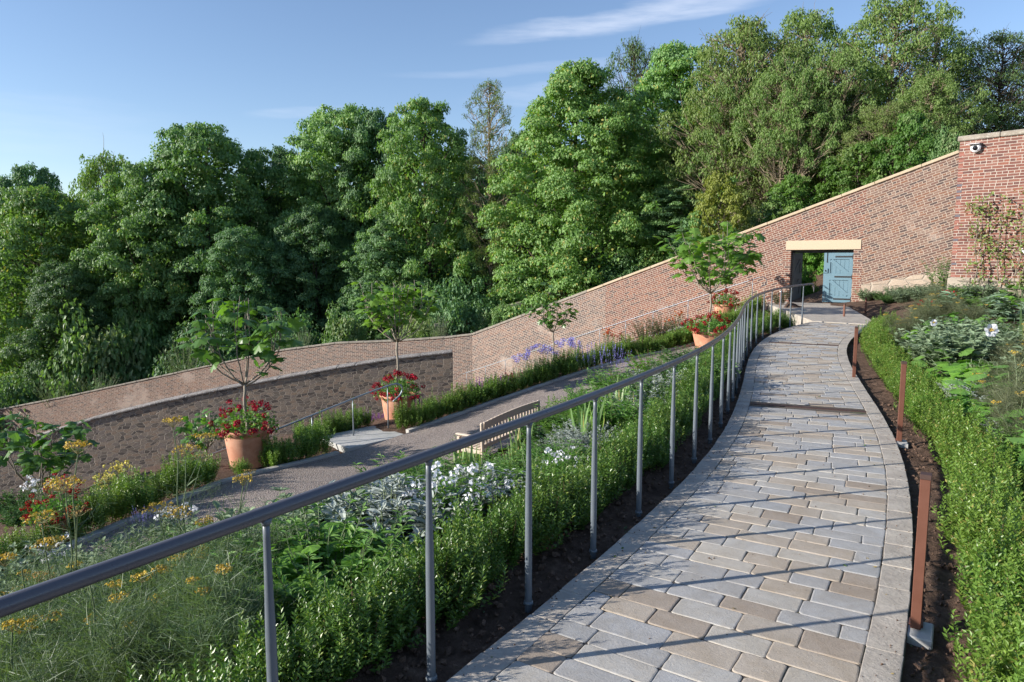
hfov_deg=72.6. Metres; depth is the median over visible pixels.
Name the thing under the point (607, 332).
helenium
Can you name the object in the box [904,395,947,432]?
box shrub
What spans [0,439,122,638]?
fennel
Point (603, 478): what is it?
box shrub
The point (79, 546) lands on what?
sage
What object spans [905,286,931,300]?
sage
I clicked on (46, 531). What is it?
box shrub
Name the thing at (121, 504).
box shrub
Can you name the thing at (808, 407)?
drain grating
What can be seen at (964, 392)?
mallow
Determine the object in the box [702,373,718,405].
box shrub
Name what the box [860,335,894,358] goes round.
box shrub
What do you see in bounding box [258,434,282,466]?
box shrub
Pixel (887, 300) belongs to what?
perennial
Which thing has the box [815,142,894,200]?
broadleaf tree
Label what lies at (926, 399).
box shrub
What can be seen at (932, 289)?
sage
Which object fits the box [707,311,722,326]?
box shrub
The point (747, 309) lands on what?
box shrub
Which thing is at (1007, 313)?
cardoon
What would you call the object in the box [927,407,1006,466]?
box shrub
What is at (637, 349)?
box shrub
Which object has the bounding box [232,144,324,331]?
broadleaf tree
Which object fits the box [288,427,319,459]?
box shrub
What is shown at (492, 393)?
box shrub
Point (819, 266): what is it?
shrub
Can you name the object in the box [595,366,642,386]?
rose bush
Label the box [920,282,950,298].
fennel
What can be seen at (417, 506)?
lambs ear
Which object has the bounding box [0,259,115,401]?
broadleaf tree
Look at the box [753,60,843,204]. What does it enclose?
broadleaf tree
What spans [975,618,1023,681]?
box shrub
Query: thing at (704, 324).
geraniums
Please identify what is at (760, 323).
box shrub
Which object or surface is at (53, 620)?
fennel
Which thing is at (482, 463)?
perennial
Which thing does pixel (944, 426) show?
box shrub
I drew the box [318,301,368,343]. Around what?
bush
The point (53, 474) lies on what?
red flowers
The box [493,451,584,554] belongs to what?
box shrub
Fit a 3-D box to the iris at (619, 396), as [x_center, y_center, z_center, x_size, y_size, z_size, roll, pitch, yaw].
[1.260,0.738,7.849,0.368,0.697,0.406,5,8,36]
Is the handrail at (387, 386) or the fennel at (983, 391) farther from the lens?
the handrail at (387, 386)
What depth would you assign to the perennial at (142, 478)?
12.65 m
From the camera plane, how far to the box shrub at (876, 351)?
11.04 m
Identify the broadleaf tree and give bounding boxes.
[0,161,68,383]
[0,184,128,404]
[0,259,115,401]
[26,136,170,331]
[69,157,219,384]
[75,199,157,281]
[99,121,288,354]
[136,190,230,320]
[187,187,276,295]
[187,224,289,360]
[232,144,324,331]
[259,102,421,340]
[270,201,367,339]
[326,225,436,340]
[330,104,426,338]
[333,180,438,276]
[354,96,486,334]
[422,156,500,294]
[434,203,545,302]
[453,79,525,292]
[473,57,669,318]
[491,129,555,291]
[519,142,608,257]
[582,30,668,253]
[588,141,682,259]
[596,39,735,270]
[628,182,725,267]
[648,11,818,226]
[683,56,775,215]
[687,170,753,245]
[691,164,771,233]
[728,85,813,221]
[731,53,830,193]
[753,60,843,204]
[757,0,888,196]
[760,173,829,266]
[780,41,887,200]
[805,80,892,196]
[813,0,1008,169]
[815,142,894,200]
[835,100,938,191]
[865,110,938,182]
[868,65,991,172]
[882,23,1000,134]
[930,25,1023,135]
[989,49,1023,128]
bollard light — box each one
[843,304,845,316]
[852,326,859,379]
[864,297,866,312]
[895,361,908,448]
[907,471,933,649]
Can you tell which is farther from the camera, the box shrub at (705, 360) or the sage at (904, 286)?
the sage at (904, 286)
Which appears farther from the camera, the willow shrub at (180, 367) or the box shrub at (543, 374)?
the willow shrub at (180, 367)
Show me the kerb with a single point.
(110, 527)
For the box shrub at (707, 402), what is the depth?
7.78 m
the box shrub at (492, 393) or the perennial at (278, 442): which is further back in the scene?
the box shrub at (492, 393)
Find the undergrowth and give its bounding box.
[527,180,829,306]
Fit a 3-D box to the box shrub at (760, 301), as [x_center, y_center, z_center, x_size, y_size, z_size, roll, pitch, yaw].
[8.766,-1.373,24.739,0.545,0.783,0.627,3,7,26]
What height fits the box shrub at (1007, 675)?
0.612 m
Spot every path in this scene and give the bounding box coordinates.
[38,326,778,569]
[446,322,912,681]
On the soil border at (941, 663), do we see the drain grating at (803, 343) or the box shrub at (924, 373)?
the box shrub at (924, 373)
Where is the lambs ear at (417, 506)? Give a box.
[351,473,481,539]
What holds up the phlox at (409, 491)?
on the ground at (380, 423)
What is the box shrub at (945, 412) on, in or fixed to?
on the soil border at (941, 663)
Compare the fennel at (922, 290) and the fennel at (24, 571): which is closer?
the fennel at (24, 571)
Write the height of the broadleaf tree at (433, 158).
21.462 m
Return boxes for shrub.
[0,520,42,563]
[0,526,13,570]
[24,510,61,551]
[27,371,85,406]
[59,505,91,539]
[76,372,119,390]
[79,474,116,532]
[83,474,135,522]
[109,466,154,515]
[124,660,229,681]
[136,469,168,504]
[152,450,192,498]
[154,336,212,373]
[162,626,289,681]
[168,440,205,490]
[194,450,221,484]
[228,457,252,474]
[236,604,355,681]
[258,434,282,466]
[266,334,289,349]
[276,579,382,681]
[277,437,300,463]
[283,325,316,347]
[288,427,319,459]
[290,557,425,674]
[291,418,311,440]
[307,411,335,455]
[309,417,326,432]
[318,409,340,433]
[334,408,352,432]
[344,548,439,650]
[345,402,362,428]
[357,407,373,426]
[369,524,490,630]
[392,397,412,430]
[401,486,507,621]
[404,401,427,427]
[409,398,436,423]
[423,389,441,421]
[427,315,450,336]
[433,395,447,417]
[433,521,506,594]
[439,389,460,414]
[446,382,469,411]
[447,494,524,580]
[462,374,483,406]
[462,389,472,409]
[471,382,489,403]
[476,376,497,400]
[477,487,560,559]
[485,372,505,398]
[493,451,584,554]
[497,374,513,396]
[507,368,521,393]
[509,373,528,390]
[516,368,535,387]
[524,479,580,537]
[525,363,540,385]
[530,357,552,383]
[536,459,611,529]
[539,353,558,380]
[546,359,561,376]
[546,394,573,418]
[551,350,570,376]
[553,464,611,519]
[555,447,626,507]
[559,348,581,373]
[568,445,630,497]
[569,352,581,371]
[574,341,589,370]
[581,352,594,368]
[589,349,600,366]
[589,428,646,491]
[590,342,612,363]
[598,430,653,478]
[599,419,655,474]
[602,342,615,361]
[606,333,622,360]
[607,341,626,359]
[614,422,668,474]
[616,409,669,446]
[618,333,636,357]
[628,320,656,343]
[629,397,687,455]
[630,339,641,355]
[635,335,649,353]
[635,402,680,439]
[635,425,674,467]
[639,331,655,352]
[641,314,678,339]
[644,392,692,436]
[645,397,692,441]
[647,385,702,428]
[648,336,661,351]
[653,332,664,349]
[660,332,675,349]
[661,390,708,417]
[663,331,676,345]
[664,396,701,435]
[666,391,702,418]
[668,368,709,406]
[669,375,706,403]
[670,321,686,345]
[672,328,688,344]
[675,377,707,410]
[681,327,691,343]
[681,362,724,393]
[682,319,693,342]
[685,373,719,400]
[688,357,725,382]
[693,344,724,367]
[693,365,724,400]
[694,352,725,368]
[700,352,726,370]
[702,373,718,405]
[705,337,732,355]
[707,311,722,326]
[708,350,735,368]
[709,338,736,349]
[710,333,736,347]
[713,303,729,329]
[715,345,735,365]
[722,310,731,327]
[728,308,740,320]
[732,317,755,336]
[741,296,756,316]
[741,302,753,318]
[746,320,761,336]
[746,323,761,339]
[749,309,773,332]
[753,292,766,310]
[753,318,766,333]
[759,308,784,326]
[760,317,774,332]
[765,316,777,331]
[769,290,790,304]
[776,308,794,327]
[801,266,817,296]
[802,256,819,291]
[806,253,823,274]
[858,324,876,350]
[859,317,886,344]
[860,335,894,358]
[861,317,889,347]
[862,328,887,352]
[865,340,897,360]
[866,319,899,353]
[867,346,902,366]
[868,341,905,359]
[869,353,885,370]
[872,338,893,365]
[872,343,904,362]
[873,351,898,378]
[875,355,924,380]
[877,361,896,382]
[879,309,895,325]
[880,338,909,375]
[880,358,922,382]
[882,362,921,388]
[884,349,925,389]
[885,365,913,395]
[886,367,917,391]
[887,365,941,395]
[889,363,928,400]
[891,354,929,399]
[893,370,944,408]
[893,386,948,419]
[898,371,944,415]
[899,377,941,409]
[904,383,948,412]
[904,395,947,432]
[913,411,972,446]
[919,378,962,425]
[919,400,961,439]
[920,253,950,287]
[920,400,977,436]
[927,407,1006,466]
[929,410,980,451]
[931,410,999,445]
[932,387,993,442]
[932,462,1022,544]
[935,407,1001,471]
[935,427,1020,480]
[937,490,1023,567]
[938,477,1023,523]
[940,458,1023,510]
[940,483,1023,549]
[941,439,1023,487]
[942,558,1023,670]
[943,422,1023,495]
[945,452,1023,507]
[948,451,1005,480]
[951,607,1023,681]
[953,592,1023,681]
[954,464,1023,575]
[954,531,1023,593]
[955,502,1021,573]
[955,542,1023,618]
[957,535,1023,607]
[959,546,1023,640]
[971,510,1023,587]
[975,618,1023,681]
[976,639,1023,681]
[977,571,1023,653]
[982,519,1023,544]
[991,509,1022,559]
[995,674,1013,681]
[996,600,1023,645]
[996,612,1023,681]
[1005,640,1023,681]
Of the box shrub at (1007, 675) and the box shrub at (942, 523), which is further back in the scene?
the box shrub at (942, 523)
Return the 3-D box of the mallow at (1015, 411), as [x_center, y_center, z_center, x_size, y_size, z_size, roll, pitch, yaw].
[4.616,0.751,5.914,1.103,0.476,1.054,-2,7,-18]
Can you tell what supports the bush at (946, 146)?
on the ground at (380, 423)
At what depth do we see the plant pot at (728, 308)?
24.72 m
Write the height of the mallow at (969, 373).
0.485 m
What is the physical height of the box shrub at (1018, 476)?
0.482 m
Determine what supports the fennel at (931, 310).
on the ground at (380, 423)
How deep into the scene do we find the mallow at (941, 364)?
8.98 m
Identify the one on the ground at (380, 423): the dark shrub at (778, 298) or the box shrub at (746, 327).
the box shrub at (746, 327)
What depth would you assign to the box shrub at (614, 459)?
5.20 m
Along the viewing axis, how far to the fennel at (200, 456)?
4.57 m
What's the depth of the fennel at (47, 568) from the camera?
6.15 m
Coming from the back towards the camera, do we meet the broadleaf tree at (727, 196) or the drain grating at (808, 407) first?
the broadleaf tree at (727, 196)
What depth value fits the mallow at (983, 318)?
12.81 m
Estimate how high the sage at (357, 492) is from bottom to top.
0.630 m
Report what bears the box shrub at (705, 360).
on the ground at (380, 423)
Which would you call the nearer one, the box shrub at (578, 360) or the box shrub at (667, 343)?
the box shrub at (578, 360)
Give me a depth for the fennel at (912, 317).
13.64 m
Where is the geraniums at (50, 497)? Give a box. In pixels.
[19,486,90,525]
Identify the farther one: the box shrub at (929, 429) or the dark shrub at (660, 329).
the dark shrub at (660, 329)
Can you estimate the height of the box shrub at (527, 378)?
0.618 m
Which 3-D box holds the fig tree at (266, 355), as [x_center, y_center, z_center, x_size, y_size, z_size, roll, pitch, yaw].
[-5.101,0.501,13.442,2.295,2.817,2.273,-1,7,-8]
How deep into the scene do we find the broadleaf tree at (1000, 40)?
34.11 m
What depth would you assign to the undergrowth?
37.93 m
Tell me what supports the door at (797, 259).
in the brick wall at (893, 230)
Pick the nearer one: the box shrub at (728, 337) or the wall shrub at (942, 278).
the box shrub at (728, 337)
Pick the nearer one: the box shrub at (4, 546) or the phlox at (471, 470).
the phlox at (471, 470)
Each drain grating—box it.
[750,402,865,412]
[769,342,838,345]
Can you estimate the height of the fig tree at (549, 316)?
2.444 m
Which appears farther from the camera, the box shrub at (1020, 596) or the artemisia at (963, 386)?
the artemisia at (963, 386)
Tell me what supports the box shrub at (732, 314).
on the ground at (380, 423)
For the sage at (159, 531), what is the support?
on the ground at (380, 423)
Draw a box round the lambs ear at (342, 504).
[319,472,465,550]
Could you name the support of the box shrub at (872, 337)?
on the ground at (380, 423)
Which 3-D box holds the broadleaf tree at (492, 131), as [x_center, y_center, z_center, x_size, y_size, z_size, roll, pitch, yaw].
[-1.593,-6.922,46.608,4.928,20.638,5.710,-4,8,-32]
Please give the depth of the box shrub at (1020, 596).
3.14 m
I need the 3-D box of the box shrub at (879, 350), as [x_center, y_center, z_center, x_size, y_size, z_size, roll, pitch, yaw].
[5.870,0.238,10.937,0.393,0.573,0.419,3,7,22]
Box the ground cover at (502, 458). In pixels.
[449,348,708,537]
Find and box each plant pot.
[37,507,72,544]
[221,422,271,468]
[380,391,416,419]
[693,329,723,347]
[713,304,736,313]
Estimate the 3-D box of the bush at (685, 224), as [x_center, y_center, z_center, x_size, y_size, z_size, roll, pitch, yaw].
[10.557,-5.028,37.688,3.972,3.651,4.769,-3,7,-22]
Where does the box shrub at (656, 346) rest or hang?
on the ground at (380, 423)
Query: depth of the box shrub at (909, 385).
8.06 m
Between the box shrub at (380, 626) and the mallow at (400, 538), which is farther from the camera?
the mallow at (400, 538)
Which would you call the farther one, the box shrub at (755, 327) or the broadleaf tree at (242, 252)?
the broadleaf tree at (242, 252)
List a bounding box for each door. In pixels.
[791,253,802,300]
[822,253,853,302]
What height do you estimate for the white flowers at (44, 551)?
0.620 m
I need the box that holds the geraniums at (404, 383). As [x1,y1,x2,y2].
[370,370,425,401]
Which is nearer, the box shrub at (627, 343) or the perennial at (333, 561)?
the perennial at (333, 561)
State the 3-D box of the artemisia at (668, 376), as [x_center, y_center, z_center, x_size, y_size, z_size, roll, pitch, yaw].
[1.994,0.607,9.017,1.116,0.560,1.021,-6,9,-40]
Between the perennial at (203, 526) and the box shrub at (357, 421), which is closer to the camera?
the perennial at (203, 526)
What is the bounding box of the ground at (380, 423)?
[0,253,1023,641]
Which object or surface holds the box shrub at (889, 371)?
on the soil border at (941, 663)
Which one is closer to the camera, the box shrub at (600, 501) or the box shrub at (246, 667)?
the box shrub at (246, 667)
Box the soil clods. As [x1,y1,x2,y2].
[322,397,1023,681]
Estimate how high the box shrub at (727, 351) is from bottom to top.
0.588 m
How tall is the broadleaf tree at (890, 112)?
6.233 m
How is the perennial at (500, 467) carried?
on the ground at (380, 423)
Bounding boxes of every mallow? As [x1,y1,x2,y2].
[244,522,418,639]
[322,523,425,559]
[888,319,933,334]
[901,327,933,342]
[911,346,992,379]
[925,358,999,382]
[941,311,989,325]
[941,363,1011,385]
[941,365,1023,414]
[943,362,1018,392]
[948,286,981,300]
[963,382,1022,413]
[966,399,1002,422]
[967,314,1017,328]
[970,374,1019,398]
[975,295,1023,311]
[976,403,1001,423]
[983,408,1023,439]
[993,432,1023,472]
[995,284,1023,303]
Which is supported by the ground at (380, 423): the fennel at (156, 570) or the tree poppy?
the fennel at (156, 570)
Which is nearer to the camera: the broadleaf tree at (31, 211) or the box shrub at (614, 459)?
the box shrub at (614, 459)
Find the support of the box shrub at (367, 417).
on the ground at (380, 423)
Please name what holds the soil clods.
on the ground at (380, 423)
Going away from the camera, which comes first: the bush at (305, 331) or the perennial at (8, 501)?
the perennial at (8, 501)
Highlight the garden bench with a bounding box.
[455,400,539,460]
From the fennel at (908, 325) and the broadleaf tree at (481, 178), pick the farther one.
the broadleaf tree at (481, 178)
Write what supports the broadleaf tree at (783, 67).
on the ground at (380, 423)
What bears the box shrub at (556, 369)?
on the ground at (380, 423)
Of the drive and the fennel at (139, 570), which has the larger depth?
the drive
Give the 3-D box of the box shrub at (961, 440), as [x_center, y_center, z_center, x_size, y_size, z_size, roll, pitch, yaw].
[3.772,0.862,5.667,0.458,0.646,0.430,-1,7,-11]
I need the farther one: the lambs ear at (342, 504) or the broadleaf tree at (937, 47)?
the broadleaf tree at (937, 47)
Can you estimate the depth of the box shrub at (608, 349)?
19.76 m
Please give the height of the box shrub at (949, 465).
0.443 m
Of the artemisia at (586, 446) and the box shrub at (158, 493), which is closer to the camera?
the artemisia at (586, 446)
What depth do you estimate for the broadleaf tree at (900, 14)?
34.06 m
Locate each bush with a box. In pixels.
[0,373,47,442]
[33,298,152,398]
[93,278,180,383]
[148,316,250,376]
[252,307,327,351]
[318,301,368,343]
[394,311,440,338]
[427,273,496,335]
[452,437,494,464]
[470,303,491,332]
[485,265,550,308]
[489,298,509,325]
[543,251,617,298]
[593,249,651,286]
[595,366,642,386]
[624,348,670,378]
[667,217,725,255]
[738,205,762,231]
[743,187,811,225]
[926,122,961,161]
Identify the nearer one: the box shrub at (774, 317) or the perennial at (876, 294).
the box shrub at (774, 317)
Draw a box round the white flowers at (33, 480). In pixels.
[17,475,53,514]
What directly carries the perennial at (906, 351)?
on the ground at (380, 423)
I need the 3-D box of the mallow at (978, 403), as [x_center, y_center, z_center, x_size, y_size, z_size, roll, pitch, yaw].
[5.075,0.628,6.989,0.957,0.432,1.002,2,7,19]
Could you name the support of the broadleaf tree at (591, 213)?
on the ground at (380, 423)
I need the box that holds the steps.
[320,426,402,452]
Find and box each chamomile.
[92,474,119,495]
[98,460,132,490]
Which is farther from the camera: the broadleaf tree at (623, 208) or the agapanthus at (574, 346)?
the broadleaf tree at (623, 208)
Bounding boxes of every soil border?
[291,397,737,681]
[856,369,1023,681]
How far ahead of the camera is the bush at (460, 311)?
41.42 m
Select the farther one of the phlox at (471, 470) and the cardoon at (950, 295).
the cardoon at (950, 295)
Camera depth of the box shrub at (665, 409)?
6.78 m
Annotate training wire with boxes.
[957,237,1021,288]
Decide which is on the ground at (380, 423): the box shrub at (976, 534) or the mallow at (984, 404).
the mallow at (984, 404)
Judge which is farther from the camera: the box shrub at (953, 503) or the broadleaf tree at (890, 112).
the broadleaf tree at (890, 112)
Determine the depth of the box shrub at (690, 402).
7.48 m
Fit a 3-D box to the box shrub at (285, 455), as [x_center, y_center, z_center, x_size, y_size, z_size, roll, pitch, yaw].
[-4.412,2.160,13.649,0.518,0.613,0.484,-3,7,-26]
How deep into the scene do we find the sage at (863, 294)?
24.07 m
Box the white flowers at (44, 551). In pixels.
[19,532,73,571]
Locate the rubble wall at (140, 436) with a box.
[0,349,452,499]
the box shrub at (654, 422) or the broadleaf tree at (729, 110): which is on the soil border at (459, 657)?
the box shrub at (654, 422)
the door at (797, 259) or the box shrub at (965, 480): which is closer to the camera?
the box shrub at (965, 480)
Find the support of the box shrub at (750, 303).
on the ground at (380, 423)
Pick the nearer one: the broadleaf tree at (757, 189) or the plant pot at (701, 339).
the plant pot at (701, 339)
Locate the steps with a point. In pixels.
(345, 441)
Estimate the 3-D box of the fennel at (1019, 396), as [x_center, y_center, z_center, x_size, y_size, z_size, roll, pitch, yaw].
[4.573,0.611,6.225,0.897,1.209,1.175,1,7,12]
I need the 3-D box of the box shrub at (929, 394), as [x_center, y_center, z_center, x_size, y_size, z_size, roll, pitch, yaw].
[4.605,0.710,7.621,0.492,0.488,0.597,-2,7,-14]
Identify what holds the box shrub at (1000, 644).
on the soil border at (941, 663)
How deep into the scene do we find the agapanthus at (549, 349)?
20.47 m
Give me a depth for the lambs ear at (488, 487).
5.25 m
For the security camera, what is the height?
0.241 m
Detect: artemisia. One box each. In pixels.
[535,430,603,457]
[550,417,621,452]
[599,384,678,416]
[626,365,709,391]
[936,378,997,416]
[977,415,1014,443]
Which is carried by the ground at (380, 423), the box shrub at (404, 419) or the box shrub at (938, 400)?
the box shrub at (404, 419)
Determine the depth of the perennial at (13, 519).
10.87 m
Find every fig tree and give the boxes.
[0,414,99,494]
[175,297,303,429]
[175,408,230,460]
[351,280,441,394]
[525,301,578,359]
[653,221,765,331]
[707,246,743,304]
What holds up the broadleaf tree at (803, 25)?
on the ground at (380, 423)
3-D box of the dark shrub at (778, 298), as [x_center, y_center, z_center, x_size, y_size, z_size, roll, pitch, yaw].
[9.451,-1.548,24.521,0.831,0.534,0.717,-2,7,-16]
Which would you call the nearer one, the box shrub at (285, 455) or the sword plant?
the sword plant
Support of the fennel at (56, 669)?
on the ground at (380, 423)
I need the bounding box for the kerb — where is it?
[39,316,755,561]
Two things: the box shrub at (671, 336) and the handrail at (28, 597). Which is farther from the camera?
the box shrub at (671, 336)
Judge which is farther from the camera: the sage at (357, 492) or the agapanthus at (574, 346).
the agapanthus at (574, 346)
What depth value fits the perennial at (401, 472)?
6.78 m
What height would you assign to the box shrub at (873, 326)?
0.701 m
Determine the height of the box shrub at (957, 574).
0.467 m
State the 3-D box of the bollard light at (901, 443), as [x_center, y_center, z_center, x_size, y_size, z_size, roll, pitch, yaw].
[3.787,0.615,6.785,0.160,0.841,0.190,3,7,24]
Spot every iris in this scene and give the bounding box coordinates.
[450,441,492,476]
[500,425,532,460]
[568,395,606,439]
[605,376,636,425]
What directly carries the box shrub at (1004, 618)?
on the soil border at (941, 663)
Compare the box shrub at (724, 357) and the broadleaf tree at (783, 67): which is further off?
the broadleaf tree at (783, 67)
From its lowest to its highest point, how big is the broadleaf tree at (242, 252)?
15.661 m
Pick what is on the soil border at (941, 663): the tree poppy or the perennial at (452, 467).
the tree poppy
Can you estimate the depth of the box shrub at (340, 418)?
16.00 m
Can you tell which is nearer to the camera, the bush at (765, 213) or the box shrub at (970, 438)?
the box shrub at (970, 438)
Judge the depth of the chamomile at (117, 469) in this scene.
11.93 m
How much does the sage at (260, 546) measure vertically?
0.574 m
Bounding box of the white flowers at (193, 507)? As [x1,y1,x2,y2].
[153,502,197,534]
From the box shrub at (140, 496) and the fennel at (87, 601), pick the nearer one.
the fennel at (87, 601)
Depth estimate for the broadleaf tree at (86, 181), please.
55.57 m
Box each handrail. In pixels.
[0,283,814,681]
[147,383,402,478]
[463,277,766,376]
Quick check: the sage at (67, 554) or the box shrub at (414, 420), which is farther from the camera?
the box shrub at (414, 420)
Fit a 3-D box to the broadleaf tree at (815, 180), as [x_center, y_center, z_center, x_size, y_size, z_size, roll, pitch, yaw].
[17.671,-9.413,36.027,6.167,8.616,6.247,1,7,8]
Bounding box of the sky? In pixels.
[0,0,1023,259]
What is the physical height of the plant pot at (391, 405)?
0.840 m
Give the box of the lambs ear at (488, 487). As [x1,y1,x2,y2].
[446,463,533,524]
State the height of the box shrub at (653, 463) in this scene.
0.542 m
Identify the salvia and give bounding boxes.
[413,396,428,409]
[469,377,493,389]
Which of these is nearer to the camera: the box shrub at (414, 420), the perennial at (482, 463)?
the perennial at (482, 463)
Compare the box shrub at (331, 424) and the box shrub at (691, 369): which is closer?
the box shrub at (691, 369)
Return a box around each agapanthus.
[511,352,530,376]
[525,343,546,372]
[539,345,558,362]
[555,336,574,357]
[570,340,581,356]
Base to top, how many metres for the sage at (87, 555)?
0.746 m
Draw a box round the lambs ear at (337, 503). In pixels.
[312,492,376,517]
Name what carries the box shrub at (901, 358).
on the soil border at (941, 663)
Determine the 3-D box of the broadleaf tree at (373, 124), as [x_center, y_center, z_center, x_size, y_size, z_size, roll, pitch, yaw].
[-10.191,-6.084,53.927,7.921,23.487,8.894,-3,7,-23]
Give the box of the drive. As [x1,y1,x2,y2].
[792,290,834,303]
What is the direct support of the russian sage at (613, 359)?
on the ground at (380, 423)
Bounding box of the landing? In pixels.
[767,302,869,324]
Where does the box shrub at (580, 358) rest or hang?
on the ground at (380, 423)
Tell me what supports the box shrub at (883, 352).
on the soil border at (941, 663)
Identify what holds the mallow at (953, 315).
on the ground at (380, 423)
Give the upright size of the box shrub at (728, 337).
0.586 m
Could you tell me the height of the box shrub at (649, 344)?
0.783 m
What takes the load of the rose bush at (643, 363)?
on the ground at (380, 423)
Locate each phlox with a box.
[398,484,469,543]
[409,459,514,527]
[448,463,509,524]
[536,444,588,485]
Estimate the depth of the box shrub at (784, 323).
17.27 m
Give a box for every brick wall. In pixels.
[0,333,472,445]
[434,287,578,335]
[471,150,958,383]
[947,129,1023,296]
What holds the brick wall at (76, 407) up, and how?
on the ground at (380, 423)
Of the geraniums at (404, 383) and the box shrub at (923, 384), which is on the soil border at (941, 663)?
the box shrub at (923, 384)
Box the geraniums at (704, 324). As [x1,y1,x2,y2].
[681,311,731,335]
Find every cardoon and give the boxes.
[917,289,974,300]
[928,291,1006,318]
[969,297,1023,323]
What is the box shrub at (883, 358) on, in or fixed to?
on the soil border at (941, 663)
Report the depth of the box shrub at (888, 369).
9.71 m
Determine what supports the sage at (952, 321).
on the ground at (380, 423)
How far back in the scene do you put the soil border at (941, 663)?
4.11 m
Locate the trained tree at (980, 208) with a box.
[961,187,1023,295]
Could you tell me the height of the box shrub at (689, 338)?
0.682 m
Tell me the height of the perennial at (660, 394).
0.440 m
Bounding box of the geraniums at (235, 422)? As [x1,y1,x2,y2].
[208,396,278,438]
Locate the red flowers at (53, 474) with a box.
[46,473,88,507]
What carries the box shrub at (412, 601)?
on the soil border at (459, 657)
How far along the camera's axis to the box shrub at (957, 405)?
6.33 m
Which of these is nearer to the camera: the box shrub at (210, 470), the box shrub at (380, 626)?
the box shrub at (380, 626)
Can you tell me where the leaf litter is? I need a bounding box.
[491,348,893,673]
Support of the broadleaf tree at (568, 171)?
on the ground at (380, 423)
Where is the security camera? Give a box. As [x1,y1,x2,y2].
[966,143,980,151]
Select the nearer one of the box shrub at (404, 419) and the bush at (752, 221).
the box shrub at (404, 419)
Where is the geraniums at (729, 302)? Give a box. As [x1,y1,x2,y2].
[707,288,742,306]
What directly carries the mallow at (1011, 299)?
on the ground at (380, 423)
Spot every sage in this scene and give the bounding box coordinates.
[0,540,98,590]
[2,542,111,588]
[35,540,162,579]
[52,529,175,577]
[97,510,218,559]
[131,506,157,533]
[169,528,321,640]
[171,487,367,560]
[182,508,262,542]
[224,499,324,536]
[271,484,424,547]
[574,342,604,382]
[599,343,631,377]
[855,288,877,300]
[883,286,909,295]
[889,289,915,302]
[894,327,988,368]
[897,284,920,295]
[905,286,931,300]
[913,284,933,288]
[921,285,946,295]
[928,315,994,335]
[948,282,978,293]
[956,318,1023,347]
[970,282,1008,297]
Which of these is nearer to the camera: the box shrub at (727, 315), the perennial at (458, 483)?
the perennial at (458, 483)
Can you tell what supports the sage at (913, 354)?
on the ground at (380, 423)
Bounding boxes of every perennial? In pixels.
[0,487,41,514]
[0,499,45,526]
[128,471,163,486]
[161,511,261,564]
[206,494,423,634]
[268,437,293,447]
[292,426,333,436]
[334,422,360,432]
[351,450,459,502]
[389,457,496,498]
[394,445,495,481]
[432,470,503,495]
[445,454,519,484]
[471,467,525,502]
[492,448,573,490]
[495,455,525,471]
[504,439,564,467]
[508,416,561,447]
[523,437,590,479]
[533,400,600,441]
[558,383,660,438]
[564,382,614,405]
[582,367,664,401]
[606,370,667,384]
[612,374,691,400]
[632,380,715,406]
[645,356,683,380]
[652,356,741,382]
[657,343,716,364]
[870,291,887,299]
[878,294,894,303]
[894,341,924,358]
[962,296,993,310]
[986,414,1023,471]
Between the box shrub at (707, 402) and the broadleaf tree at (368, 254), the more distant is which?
the broadleaf tree at (368, 254)
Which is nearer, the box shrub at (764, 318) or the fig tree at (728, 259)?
the box shrub at (764, 318)
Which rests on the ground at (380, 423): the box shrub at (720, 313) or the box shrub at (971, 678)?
the box shrub at (720, 313)
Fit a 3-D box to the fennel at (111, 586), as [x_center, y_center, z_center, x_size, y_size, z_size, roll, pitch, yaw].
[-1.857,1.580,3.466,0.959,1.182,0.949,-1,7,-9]
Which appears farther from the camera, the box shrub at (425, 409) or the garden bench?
the box shrub at (425, 409)
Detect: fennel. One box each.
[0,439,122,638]
[0,539,107,681]
[0,543,80,647]
[0,552,70,604]
[0,582,102,681]
[0,583,133,681]
[0,601,158,681]
[1,544,162,656]
[4,549,89,591]
[19,562,191,681]
[23,522,156,619]
[45,565,261,681]
[61,549,204,652]
[77,515,237,614]
[83,519,175,586]
[119,544,275,681]
[120,502,276,611]
[125,416,265,574]
[125,518,303,675]
[148,492,319,591]
[878,307,925,346]
[888,306,931,327]
[897,290,942,327]
[908,295,936,314]
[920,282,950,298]
[923,284,959,302]
[927,293,966,321]
[952,294,994,323]
[961,350,1023,389]
[964,370,1021,432]
[973,386,1023,468]
[976,346,1023,443]
[991,319,1023,368]
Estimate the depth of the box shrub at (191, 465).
11.84 m
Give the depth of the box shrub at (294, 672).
2.79 m
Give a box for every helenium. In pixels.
[599,328,614,347]
[611,332,622,345]
[664,317,674,334]
[673,310,685,330]
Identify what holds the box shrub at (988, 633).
on the soil border at (941, 663)
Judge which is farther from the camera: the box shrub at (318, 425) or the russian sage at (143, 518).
the box shrub at (318, 425)
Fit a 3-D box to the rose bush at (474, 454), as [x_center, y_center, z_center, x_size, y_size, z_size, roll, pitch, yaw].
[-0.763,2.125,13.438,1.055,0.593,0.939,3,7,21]
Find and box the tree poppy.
[905,319,1023,366]
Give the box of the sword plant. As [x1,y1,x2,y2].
[1019,303,1022,339]
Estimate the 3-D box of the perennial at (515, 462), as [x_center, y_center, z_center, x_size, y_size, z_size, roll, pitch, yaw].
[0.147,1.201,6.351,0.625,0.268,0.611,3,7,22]
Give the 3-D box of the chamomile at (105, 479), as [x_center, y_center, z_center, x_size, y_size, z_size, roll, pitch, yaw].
[-6.753,2.494,11.572,0.568,0.573,0.513,1,7,5]

